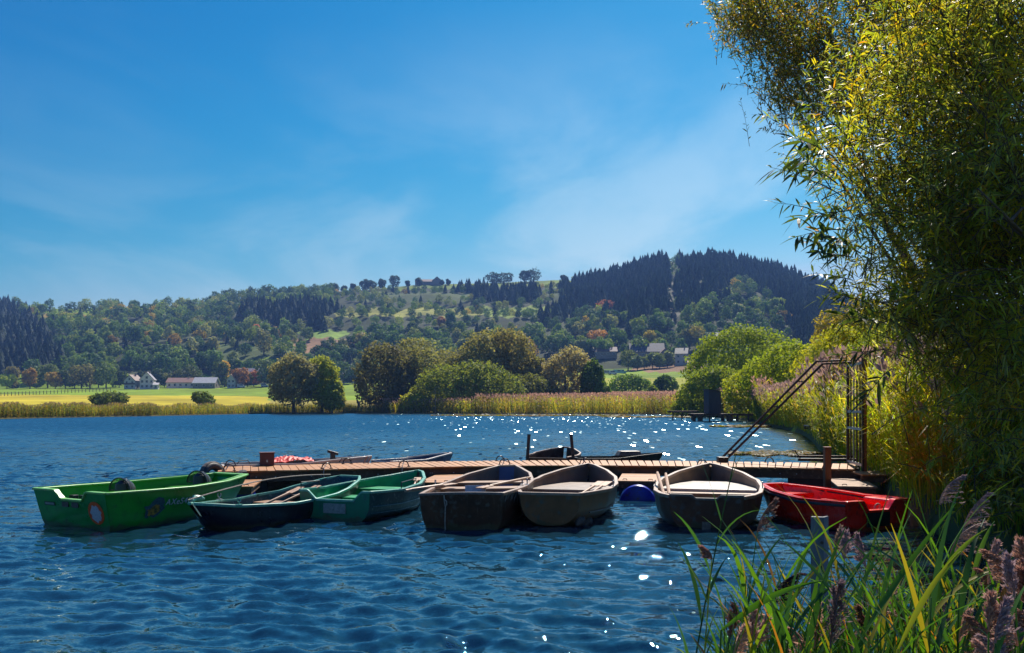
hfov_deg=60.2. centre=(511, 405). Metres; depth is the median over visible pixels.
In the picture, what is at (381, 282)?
skyline tree
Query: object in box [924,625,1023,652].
reed
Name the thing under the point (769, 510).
reed
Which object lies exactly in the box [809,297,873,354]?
golden tree
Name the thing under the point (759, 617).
reed
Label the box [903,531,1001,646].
reed
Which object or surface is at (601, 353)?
house
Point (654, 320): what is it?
broadleaf tree
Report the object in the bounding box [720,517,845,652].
reed
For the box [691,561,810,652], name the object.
reed
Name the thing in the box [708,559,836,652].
reed
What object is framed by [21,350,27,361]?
conifer
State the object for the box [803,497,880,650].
reed
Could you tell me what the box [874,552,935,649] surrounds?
reed
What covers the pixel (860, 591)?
reed
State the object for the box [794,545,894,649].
reed
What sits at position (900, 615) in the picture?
reed
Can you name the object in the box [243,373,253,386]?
meadow tree
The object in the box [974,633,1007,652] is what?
reed
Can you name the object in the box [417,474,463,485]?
finger platform
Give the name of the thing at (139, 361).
broadleaf tree
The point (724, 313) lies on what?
broadleaf tree
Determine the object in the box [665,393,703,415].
shrub
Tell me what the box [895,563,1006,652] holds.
reed
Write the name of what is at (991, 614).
reed
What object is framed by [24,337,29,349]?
conifer
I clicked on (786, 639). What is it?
reed
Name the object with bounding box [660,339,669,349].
broadleaf tree
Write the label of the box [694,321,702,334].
broadleaf tree
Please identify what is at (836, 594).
reed
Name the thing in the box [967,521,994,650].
reed
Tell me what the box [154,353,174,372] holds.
broadleaf tree
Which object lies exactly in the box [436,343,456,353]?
broadleaf tree
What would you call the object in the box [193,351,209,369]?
broadleaf tree
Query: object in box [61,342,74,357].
broadleaf tree
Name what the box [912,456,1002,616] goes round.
reed
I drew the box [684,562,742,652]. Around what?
reed
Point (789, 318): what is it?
conifer
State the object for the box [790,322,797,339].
conifer
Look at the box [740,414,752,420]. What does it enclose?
walkway
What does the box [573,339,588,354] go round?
garden tree
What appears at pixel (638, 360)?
garden tree
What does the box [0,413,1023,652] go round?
water
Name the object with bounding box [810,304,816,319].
conifer
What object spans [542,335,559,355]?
broadleaf tree
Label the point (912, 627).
reed
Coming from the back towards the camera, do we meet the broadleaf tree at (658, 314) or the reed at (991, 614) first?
the broadleaf tree at (658, 314)
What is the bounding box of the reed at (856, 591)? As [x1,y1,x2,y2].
[799,563,861,634]
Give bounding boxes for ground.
[0,262,1023,553]
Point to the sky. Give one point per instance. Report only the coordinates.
(151, 150)
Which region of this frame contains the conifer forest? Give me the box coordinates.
[0,247,899,374]
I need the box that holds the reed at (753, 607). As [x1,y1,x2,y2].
[719,580,821,652]
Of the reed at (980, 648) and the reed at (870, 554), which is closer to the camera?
the reed at (980, 648)
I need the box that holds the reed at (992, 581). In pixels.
[917,557,998,652]
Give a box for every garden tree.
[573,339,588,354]
[580,339,601,355]
[619,349,637,369]
[629,355,643,370]
[641,357,651,368]
[643,352,658,367]
[652,353,666,368]
[663,350,674,366]
[678,328,694,346]
[689,324,705,348]
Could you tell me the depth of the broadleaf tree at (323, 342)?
645.12 m
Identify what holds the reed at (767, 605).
on the ground
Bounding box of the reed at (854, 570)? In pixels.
[755,538,904,652]
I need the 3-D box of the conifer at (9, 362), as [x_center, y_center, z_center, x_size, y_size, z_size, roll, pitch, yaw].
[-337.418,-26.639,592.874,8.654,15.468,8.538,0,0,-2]
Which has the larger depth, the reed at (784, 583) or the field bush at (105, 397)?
the field bush at (105, 397)
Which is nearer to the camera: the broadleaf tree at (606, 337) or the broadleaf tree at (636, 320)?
the broadleaf tree at (606, 337)
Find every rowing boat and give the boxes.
[188,474,360,530]
[299,470,425,521]
[371,452,452,462]
[418,465,533,530]
[517,463,617,526]
[525,447,580,461]
[575,450,662,478]
[653,463,763,529]
[763,482,910,531]
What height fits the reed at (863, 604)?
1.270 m
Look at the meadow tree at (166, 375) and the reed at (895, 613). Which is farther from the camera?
the meadow tree at (166, 375)
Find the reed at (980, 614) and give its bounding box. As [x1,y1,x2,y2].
[944,576,1022,647]
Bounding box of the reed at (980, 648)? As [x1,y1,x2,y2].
[971,638,990,652]
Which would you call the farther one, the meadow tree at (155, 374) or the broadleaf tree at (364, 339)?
the broadleaf tree at (364, 339)
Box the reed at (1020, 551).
[1011,535,1023,566]
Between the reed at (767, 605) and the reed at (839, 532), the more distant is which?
the reed at (839, 532)
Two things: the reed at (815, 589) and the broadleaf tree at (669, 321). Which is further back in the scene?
the broadleaf tree at (669, 321)
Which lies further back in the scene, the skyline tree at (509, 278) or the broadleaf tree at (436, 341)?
the skyline tree at (509, 278)
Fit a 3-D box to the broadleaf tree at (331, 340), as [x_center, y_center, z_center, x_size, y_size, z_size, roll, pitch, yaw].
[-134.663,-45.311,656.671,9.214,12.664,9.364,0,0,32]
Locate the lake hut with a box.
[702,389,722,413]
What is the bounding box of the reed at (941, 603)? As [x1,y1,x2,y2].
[866,526,988,652]
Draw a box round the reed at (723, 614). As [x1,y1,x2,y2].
[685,558,744,652]
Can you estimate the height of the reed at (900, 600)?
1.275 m
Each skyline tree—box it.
[349,283,355,290]
[359,279,369,289]
[364,280,377,288]
[378,278,386,287]
[389,275,400,286]
[415,277,422,284]
[484,272,500,282]
[497,272,513,282]
[518,270,530,281]
[527,267,541,280]
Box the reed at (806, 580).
[685,521,835,652]
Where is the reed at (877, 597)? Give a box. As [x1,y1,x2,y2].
[870,557,895,643]
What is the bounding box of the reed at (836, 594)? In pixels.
[768,577,894,652]
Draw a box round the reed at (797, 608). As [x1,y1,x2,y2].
[747,537,814,649]
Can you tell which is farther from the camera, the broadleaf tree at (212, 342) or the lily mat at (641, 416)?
the broadleaf tree at (212, 342)
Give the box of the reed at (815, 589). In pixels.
[752,511,827,652]
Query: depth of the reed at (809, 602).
4.19 m
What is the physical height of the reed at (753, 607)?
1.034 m
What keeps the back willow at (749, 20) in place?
on the ground
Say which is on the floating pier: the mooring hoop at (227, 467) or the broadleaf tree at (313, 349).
the mooring hoop at (227, 467)
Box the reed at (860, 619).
[850,562,918,652]
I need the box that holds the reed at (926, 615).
[899,589,946,652]
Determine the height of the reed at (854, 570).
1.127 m
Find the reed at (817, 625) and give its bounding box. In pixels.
[727,593,849,652]
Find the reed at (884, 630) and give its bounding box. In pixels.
[845,561,966,652]
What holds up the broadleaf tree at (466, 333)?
on the ground
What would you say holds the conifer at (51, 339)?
on the ground
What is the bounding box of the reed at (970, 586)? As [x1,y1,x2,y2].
[957,570,1020,651]
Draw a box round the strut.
[716,359,851,464]
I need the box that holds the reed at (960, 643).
[886,528,982,652]
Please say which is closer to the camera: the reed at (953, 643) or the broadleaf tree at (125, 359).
the reed at (953, 643)
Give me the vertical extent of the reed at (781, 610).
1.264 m
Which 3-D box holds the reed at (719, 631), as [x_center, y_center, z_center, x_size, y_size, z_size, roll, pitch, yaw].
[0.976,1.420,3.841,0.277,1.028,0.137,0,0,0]
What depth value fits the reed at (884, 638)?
3.08 m
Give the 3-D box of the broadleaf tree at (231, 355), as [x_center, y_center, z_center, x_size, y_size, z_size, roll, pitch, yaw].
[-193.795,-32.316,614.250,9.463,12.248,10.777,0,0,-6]
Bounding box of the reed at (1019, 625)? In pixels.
[952,620,1021,652]
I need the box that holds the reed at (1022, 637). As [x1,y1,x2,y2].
[1013,628,1023,652]
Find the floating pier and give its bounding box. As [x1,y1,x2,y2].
[218,460,859,493]
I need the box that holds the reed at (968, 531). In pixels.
[903,499,988,650]
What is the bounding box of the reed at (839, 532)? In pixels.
[784,491,874,652]
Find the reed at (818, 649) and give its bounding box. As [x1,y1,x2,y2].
[769,546,878,650]
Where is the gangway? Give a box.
[851,471,908,482]
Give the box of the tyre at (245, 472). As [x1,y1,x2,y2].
[237,470,250,478]
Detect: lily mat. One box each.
[430,413,630,416]
[601,415,696,417]
[709,424,770,427]
[728,449,822,456]
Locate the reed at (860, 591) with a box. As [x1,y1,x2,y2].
[816,535,917,652]
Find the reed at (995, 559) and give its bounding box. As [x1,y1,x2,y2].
[976,549,1023,652]
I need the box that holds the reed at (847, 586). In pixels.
[726,553,868,652]
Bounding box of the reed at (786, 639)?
[722,570,841,652]
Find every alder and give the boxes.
[305,354,342,411]
[320,380,345,413]
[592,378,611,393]
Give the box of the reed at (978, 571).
[973,567,1016,595]
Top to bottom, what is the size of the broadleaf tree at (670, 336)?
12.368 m
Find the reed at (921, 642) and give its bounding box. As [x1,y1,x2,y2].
[896,478,1015,652]
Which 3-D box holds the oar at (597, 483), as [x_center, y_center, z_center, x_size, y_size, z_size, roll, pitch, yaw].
[1.284,1.340,14.376,0.130,0.134,1.215,0,0,22]
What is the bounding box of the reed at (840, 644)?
[793,563,856,652]
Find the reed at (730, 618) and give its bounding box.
[713,600,740,652]
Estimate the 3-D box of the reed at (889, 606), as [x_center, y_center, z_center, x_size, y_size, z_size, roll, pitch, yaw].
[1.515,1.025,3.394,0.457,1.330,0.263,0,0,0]
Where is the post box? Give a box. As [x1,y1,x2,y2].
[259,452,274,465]
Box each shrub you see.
[398,386,437,412]
[410,359,528,411]
[505,372,561,409]
[607,373,652,391]
[645,385,658,391]
[652,373,679,391]
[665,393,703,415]
[673,364,735,416]
[678,322,805,400]
[720,362,775,419]
[735,338,824,413]
[782,323,894,380]
[840,317,927,356]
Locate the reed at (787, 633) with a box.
[747,522,867,652]
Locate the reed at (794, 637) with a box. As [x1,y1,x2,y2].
[784,594,874,652]
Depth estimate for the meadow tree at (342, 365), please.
534.12 m
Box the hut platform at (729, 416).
[688,413,739,420]
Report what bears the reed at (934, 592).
on the ground
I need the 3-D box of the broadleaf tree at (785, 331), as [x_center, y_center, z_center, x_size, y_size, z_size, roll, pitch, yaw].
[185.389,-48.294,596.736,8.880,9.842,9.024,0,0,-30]
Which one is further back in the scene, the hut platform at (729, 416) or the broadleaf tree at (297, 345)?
the broadleaf tree at (297, 345)
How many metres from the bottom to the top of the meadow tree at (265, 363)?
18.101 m
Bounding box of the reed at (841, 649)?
[809,514,915,652]
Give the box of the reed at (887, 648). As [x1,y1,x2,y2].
[787,529,918,652]
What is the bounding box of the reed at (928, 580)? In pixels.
[904,562,981,637]
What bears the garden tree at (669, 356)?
on the ground
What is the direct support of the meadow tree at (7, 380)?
on the ground
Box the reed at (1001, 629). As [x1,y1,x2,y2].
[994,594,1023,652]
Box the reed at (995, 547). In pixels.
[974,538,1007,632]
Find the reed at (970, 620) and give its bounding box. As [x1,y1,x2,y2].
[960,613,1019,652]
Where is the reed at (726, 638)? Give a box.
[718,533,751,649]
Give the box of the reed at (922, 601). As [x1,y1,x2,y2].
[897,551,960,652]
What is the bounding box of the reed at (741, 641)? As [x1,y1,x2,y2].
[694,611,753,652]
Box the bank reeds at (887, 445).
[798,298,1023,535]
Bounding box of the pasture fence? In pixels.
[0,388,110,395]
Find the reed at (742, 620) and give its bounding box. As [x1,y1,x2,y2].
[726,587,808,652]
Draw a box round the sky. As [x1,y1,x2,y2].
[0,0,1023,309]
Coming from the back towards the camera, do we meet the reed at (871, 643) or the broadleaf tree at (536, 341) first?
the broadleaf tree at (536, 341)
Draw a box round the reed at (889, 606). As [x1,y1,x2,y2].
[854,519,946,651]
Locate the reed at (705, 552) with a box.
[675,544,722,652]
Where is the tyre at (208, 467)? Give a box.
[200,461,222,472]
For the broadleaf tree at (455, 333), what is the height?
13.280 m
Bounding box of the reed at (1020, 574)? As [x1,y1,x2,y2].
[1008,564,1023,601]
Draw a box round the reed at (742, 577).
[720,537,772,649]
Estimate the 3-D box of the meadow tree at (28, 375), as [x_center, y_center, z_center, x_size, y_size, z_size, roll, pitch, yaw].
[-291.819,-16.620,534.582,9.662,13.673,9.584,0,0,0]
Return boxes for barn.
[192,377,220,388]
[415,279,432,284]
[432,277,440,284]
[629,343,664,356]
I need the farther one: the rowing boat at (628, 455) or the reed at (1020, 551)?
the rowing boat at (628, 455)
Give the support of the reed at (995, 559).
on the ground
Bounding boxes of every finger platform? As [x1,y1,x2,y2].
[236,479,262,497]
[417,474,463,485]
[618,474,657,500]
[831,478,876,493]
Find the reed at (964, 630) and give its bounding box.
[899,571,1012,652]
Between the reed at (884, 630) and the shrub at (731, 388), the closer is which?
the reed at (884, 630)
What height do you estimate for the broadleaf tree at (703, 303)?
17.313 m
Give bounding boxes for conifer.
[0,353,6,373]
[2,344,6,357]
[4,350,12,366]
[6,355,13,367]
[8,344,14,358]
[13,354,20,367]
[18,339,28,360]
[20,358,25,370]
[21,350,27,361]
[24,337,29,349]
[41,353,48,367]
[45,346,51,363]
[48,344,54,359]
[49,334,53,347]
[53,351,64,369]
[55,342,64,355]
[123,337,128,349]
[126,358,133,370]
[233,338,240,350]
[346,351,352,366]
[587,344,594,358]
[623,320,631,334]
[624,309,631,325]
[659,295,666,310]
[670,308,677,320]
[714,309,719,318]
[784,299,789,309]
[784,309,793,326]
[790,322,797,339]
[795,324,801,339]
[799,332,804,344]
[804,321,812,344]
[804,330,810,343]
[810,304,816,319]
[814,299,819,310]
[824,301,829,316]
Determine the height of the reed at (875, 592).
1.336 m
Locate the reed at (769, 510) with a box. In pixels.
[700,497,781,650]
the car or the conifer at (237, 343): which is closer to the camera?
the car
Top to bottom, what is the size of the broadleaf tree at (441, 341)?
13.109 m
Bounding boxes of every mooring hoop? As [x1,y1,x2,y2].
[222,464,235,471]
[320,462,332,477]
[397,460,409,471]
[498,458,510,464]
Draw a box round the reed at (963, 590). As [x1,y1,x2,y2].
[855,518,1016,652]
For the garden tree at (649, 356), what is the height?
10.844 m
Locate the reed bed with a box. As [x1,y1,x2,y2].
[750,344,911,450]
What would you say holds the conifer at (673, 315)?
on the ground
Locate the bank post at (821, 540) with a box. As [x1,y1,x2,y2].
[811,516,828,652]
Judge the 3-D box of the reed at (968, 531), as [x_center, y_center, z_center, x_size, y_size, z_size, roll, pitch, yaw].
[1.914,1.174,3.927,0.401,1.526,0.192,0,0,14]
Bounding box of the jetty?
[667,411,697,419]
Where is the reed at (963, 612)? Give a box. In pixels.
[915,569,984,650]
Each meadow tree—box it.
[0,374,16,388]
[4,366,20,388]
[21,367,37,388]
[35,363,58,387]
[44,372,63,388]
[53,369,76,387]
[66,363,96,388]
[78,363,97,387]
[91,367,104,387]
[92,361,117,387]
[110,369,127,387]
[134,371,143,377]
[151,368,166,385]
[157,373,175,386]
[175,364,200,377]
[195,368,203,376]
[211,361,229,386]
[221,360,229,386]
[231,367,249,387]
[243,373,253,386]
[249,369,262,385]
[253,358,274,382]
[336,361,355,383]
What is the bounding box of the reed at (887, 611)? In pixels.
[825,587,913,652]
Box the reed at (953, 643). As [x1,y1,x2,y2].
[853,569,1021,652]
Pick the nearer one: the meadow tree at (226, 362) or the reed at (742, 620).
the reed at (742, 620)
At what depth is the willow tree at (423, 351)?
216.49 m
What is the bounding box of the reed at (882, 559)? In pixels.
[858,500,928,649]
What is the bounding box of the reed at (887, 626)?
[826,489,922,652]
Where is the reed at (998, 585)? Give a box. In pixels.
[892,576,1000,652]
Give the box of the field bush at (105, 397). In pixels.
[88,390,130,405]
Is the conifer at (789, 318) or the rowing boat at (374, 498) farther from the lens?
the conifer at (789, 318)
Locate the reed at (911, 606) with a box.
[827,510,944,652]
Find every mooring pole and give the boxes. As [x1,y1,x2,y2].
[526,434,530,460]
[569,434,574,459]
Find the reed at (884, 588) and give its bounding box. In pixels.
[837,511,911,652]
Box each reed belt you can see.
[0,401,387,416]
[380,374,775,423]
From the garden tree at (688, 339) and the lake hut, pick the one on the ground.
the garden tree at (688, 339)
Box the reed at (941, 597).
[907,575,970,633]
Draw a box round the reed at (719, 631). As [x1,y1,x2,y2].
[709,614,728,651]
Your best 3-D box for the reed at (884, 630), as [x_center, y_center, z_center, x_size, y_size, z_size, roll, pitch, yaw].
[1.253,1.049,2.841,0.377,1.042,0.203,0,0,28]
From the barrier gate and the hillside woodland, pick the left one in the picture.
the hillside woodland
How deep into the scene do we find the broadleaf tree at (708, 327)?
607.47 m
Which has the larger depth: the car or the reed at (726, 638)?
the car
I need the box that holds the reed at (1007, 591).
[1000,584,1017,619]
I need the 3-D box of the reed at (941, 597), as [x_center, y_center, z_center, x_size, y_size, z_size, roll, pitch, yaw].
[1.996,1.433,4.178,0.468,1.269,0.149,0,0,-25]
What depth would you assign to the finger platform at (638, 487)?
16.52 m
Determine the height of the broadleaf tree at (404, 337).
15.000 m
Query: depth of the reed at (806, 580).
4.43 m
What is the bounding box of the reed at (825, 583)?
[780,538,986,652]
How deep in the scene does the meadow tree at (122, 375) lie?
546.40 m
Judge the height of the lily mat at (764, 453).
0.108 m
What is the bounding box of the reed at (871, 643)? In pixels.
[831,538,926,652]
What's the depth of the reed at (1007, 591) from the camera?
3.18 m
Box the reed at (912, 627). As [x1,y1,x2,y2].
[897,573,951,649]
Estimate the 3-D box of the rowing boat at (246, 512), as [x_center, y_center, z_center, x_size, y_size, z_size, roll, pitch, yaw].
[-3.603,1.506,13.786,1.280,0.728,3.797,0,0,24]
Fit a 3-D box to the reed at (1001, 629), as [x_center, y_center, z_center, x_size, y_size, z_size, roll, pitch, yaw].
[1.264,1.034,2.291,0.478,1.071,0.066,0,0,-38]
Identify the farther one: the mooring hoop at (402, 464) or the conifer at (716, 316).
the conifer at (716, 316)
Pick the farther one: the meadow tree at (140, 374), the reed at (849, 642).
the meadow tree at (140, 374)
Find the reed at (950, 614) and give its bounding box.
[909,509,981,650]
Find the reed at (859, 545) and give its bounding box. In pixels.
[803,531,930,650]
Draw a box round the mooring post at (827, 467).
[823,447,831,487]
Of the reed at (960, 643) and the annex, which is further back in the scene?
the annex
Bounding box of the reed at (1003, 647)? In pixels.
[1000,641,1006,652]
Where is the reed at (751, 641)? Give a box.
[709,548,788,652]
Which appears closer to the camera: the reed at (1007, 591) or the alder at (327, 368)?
the reed at (1007, 591)
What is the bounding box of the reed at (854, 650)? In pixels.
[799,619,868,652]
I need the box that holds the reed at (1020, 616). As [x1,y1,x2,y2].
[1011,605,1023,628]
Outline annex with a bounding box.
[153,383,159,388]
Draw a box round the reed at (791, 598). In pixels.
[720,547,828,647]
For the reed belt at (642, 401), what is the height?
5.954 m
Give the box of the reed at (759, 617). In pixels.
[745,613,765,644]
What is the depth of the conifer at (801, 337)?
572.59 m
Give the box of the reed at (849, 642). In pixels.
[776,533,871,652]
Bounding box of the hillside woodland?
[11,253,785,353]
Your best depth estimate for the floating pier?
18.18 m
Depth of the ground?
538.28 m
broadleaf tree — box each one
[22,358,45,377]
[50,355,71,371]
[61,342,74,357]
[67,354,77,366]
[69,350,78,360]
[73,355,87,368]
[75,357,88,373]
[79,333,99,347]
[81,344,95,353]
[81,352,102,366]
[90,339,105,352]
[94,350,106,368]
[100,356,118,372]
[103,342,122,357]
[119,350,138,366]
[122,345,136,357]
[130,341,141,346]
[130,353,151,372]
[134,345,151,358]
[142,354,152,371]
[147,346,154,357]
[147,358,158,371]
[153,342,173,353]
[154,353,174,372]
[160,351,172,363]
[168,346,190,367]
[170,357,180,371]
[179,357,197,370]
[184,337,199,354]
[186,346,191,356]
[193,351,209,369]
[198,343,208,351]
[204,348,223,359]
[205,336,220,351]
[205,354,220,370]
[227,352,240,363]
[227,359,244,373]
[229,337,235,347]
[238,342,252,355]
[243,359,256,367]
[253,328,272,354]
[270,335,275,345]
[270,342,287,356]
[277,335,294,352]
[285,328,297,343]
[295,341,306,351]
[296,347,304,354]
[310,345,322,357]
[315,347,329,359]
[320,339,332,351]
[327,336,335,349]
[329,349,342,362]
[333,338,350,354]
[333,343,348,360]
[343,347,358,360]
[346,335,356,347]
[352,358,361,369]
[354,331,369,348]
[355,342,364,353]
[355,349,365,362]
[360,333,374,351]
[373,329,389,342]
[386,330,403,345]
[397,335,410,345]
[407,327,420,336]
[411,333,422,344]
[413,324,427,336]
[431,329,445,339]
[431,340,440,353]
[432,335,444,348]
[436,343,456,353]
[437,316,445,326]
[442,331,452,343]
[443,336,451,345]
[445,311,456,326]
[450,321,464,335]
[451,328,461,342]
[454,338,464,352]
[457,338,471,350]
[459,329,474,340]
[490,326,500,334]
[520,322,535,338]
[525,339,538,355]
[528,322,545,333]
[531,336,540,349]
[533,328,544,344]
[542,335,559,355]
[547,334,562,351]
[550,322,563,334]
[558,337,575,349]
[560,329,571,337]
[561,335,575,345]
[564,321,573,332]
[570,321,585,334]
[576,335,585,344]
[587,329,608,340]
[589,317,602,330]
[595,299,616,308]
[595,325,605,335]
[596,339,613,349]
[604,330,617,339]
[608,327,627,346]
[618,336,628,344]
[619,343,628,351]
[630,317,644,329]
[630,336,648,346]
[631,324,644,337]
[643,315,664,331]
[643,330,660,342]
[649,311,666,328]
[652,308,664,324]
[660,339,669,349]
[661,311,669,316]
[662,317,674,329]
[664,331,677,346]
[670,337,687,352]
[675,320,687,335]
[680,305,693,321]
[684,323,695,329]
[686,302,697,312]
[688,307,707,324]
[692,335,701,346]
[694,297,714,316]
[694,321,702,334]
[700,322,716,331]
[701,310,714,323]
[716,319,726,327]
[719,305,731,319]
[722,321,744,330]
[733,312,747,324]
[743,306,756,321]
[749,312,763,322]
[750,304,763,313]
[754,316,770,328]
[755,320,770,329]
[764,329,779,343]
[768,304,785,319]
[770,314,784,329]
[776,310,791,324]
[782,327,791,338]
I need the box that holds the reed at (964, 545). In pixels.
[927,529,986,645]
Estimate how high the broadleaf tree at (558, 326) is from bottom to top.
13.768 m
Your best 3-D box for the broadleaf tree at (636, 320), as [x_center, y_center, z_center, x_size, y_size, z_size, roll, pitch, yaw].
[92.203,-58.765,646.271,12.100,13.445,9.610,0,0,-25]
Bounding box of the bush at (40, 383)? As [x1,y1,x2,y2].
[30,377,45,388]
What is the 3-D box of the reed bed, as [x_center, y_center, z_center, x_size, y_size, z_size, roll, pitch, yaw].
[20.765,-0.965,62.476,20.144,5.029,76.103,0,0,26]
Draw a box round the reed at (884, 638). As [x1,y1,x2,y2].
[827,579,996,652]
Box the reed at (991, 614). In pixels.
[982,586,1023,652]
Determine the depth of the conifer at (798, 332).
587.76 m
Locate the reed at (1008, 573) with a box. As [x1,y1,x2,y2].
[1000,550,1023,652]
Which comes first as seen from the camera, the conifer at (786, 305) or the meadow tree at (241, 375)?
the meadow tree at (241, 375)
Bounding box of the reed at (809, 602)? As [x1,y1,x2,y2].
[774,581,866,647]
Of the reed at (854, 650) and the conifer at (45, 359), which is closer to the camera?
the reed at (854, 650)
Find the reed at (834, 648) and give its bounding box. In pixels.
[776,551,850,652]
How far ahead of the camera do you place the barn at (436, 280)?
1111.00 m
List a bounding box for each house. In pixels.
[123,373,139,388]
[139,371,156,388]
[165,376,193,387]
[226,374,237,387]
[593,347,617,358]
[674,347,688,365]
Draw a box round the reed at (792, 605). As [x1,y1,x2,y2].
[708,556,809,649]
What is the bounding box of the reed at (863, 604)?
[847,590,872,652]
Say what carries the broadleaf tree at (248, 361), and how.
on the ground
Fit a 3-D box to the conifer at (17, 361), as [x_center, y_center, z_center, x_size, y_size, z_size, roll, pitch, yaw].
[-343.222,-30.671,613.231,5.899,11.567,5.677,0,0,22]
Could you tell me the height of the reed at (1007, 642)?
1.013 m
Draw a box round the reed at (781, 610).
[695,518,844,652]
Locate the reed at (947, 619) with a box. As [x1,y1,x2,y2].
[888,615,955,643]
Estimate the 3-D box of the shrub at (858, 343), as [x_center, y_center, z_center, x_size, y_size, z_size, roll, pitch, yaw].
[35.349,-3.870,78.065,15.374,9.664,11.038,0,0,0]
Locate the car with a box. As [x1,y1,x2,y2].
[609,370,616,374]
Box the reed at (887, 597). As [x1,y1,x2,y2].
[781,505,954,652]
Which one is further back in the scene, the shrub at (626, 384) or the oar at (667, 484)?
the shrub at (626, 384)
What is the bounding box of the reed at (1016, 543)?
[943,540,1021,611]
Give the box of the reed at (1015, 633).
[980,591,1018,652]
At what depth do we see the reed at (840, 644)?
3.47 m
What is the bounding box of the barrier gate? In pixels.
[846,344,872,470]
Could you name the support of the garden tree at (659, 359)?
on the ground
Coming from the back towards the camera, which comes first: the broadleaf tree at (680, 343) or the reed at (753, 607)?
the broadleaf tree at (680, 343)
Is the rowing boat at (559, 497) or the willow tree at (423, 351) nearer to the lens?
the rowing boat at (559, 497)
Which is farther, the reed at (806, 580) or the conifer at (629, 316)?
the conifer at (629, 316)
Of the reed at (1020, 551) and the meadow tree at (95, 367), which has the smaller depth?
the reed at (1020, 551)
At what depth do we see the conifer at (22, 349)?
627.79 m
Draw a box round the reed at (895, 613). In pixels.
[889,590,975,648]
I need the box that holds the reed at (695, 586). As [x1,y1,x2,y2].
[670,427,764,652]
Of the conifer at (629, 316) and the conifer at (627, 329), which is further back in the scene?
the conifer at (629, 316)
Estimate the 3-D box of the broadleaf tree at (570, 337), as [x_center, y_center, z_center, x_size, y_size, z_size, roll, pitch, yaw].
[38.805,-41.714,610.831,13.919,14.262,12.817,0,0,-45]
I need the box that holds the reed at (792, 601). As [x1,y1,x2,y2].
[702,516,814,652]
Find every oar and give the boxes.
[265,487,304,502]
[280,485,320,502]
[404,483,457,491]
[475,476,530,488]
[583,481,604,491]
[594,481,611,489]
[656,471,664,492]
[664,473,670,493]
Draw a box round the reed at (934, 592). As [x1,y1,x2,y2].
[859,493,959,652]
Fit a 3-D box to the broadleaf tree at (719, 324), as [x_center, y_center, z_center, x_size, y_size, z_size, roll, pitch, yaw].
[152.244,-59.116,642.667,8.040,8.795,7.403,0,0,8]
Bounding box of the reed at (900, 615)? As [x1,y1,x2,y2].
[843,563,950,651]
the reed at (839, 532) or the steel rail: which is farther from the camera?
the steel rail
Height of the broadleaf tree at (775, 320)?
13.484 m
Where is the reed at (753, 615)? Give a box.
[733,609,760,652]
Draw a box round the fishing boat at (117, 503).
[32,470,248,530]
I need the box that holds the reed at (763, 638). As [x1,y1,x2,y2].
[722,606,813,652]
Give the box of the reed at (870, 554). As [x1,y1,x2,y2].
[798,487,913,638]
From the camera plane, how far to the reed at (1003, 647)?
2.37 m
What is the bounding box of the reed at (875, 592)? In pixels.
[851,563,904,638]
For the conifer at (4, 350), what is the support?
on the ground
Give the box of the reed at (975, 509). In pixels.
[914,491,994,630]
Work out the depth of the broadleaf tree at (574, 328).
673.66 m
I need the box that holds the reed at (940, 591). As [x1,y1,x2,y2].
[852,528,982,652]
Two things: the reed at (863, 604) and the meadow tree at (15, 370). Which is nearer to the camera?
the reed at (863, 604)
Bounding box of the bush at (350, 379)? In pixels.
[342,371,359,382]
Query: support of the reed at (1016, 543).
on the ground
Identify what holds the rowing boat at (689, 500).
on the water
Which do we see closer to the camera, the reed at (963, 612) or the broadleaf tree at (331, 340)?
the reed at (963, 612)
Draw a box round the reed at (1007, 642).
[992,613,1015,652]
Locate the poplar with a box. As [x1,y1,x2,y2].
[579,357,606,393]
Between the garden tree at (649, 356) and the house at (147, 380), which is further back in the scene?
the garden tree at (649, 356)
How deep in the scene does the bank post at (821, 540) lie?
6.27 m
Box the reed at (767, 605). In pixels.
[726,521,817,652]
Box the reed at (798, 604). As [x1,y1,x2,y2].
[778,566,838,646]
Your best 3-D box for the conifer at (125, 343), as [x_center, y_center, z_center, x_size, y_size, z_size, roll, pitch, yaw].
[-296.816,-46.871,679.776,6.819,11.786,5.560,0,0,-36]
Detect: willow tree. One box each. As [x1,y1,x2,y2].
[351,340,421,405]
[375,337,463,396]
[445,327,514,397]
[481,325,535,393]
[509,356,551,390]
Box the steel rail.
[792,450,855,460]
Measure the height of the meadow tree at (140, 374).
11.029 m
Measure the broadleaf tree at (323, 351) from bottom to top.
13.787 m
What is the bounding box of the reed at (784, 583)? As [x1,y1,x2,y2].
[700,537,806,651]
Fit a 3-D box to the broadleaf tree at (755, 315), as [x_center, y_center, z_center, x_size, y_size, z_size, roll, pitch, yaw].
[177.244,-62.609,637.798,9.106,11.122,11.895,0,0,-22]
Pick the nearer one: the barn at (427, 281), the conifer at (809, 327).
the conifer at (809, 327)
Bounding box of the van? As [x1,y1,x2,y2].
[614,370,625,373]
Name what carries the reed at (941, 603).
on the ground
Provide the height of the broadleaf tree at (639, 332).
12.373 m
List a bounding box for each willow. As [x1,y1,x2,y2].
[266,351,323,412]
[539,344,590,395]
[685,0,992,343]
[754,0,1023,560]
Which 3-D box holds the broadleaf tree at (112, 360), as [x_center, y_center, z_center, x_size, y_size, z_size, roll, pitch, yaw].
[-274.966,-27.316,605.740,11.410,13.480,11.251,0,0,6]
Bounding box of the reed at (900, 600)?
[821,525,933,652]
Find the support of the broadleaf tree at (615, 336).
on the ground

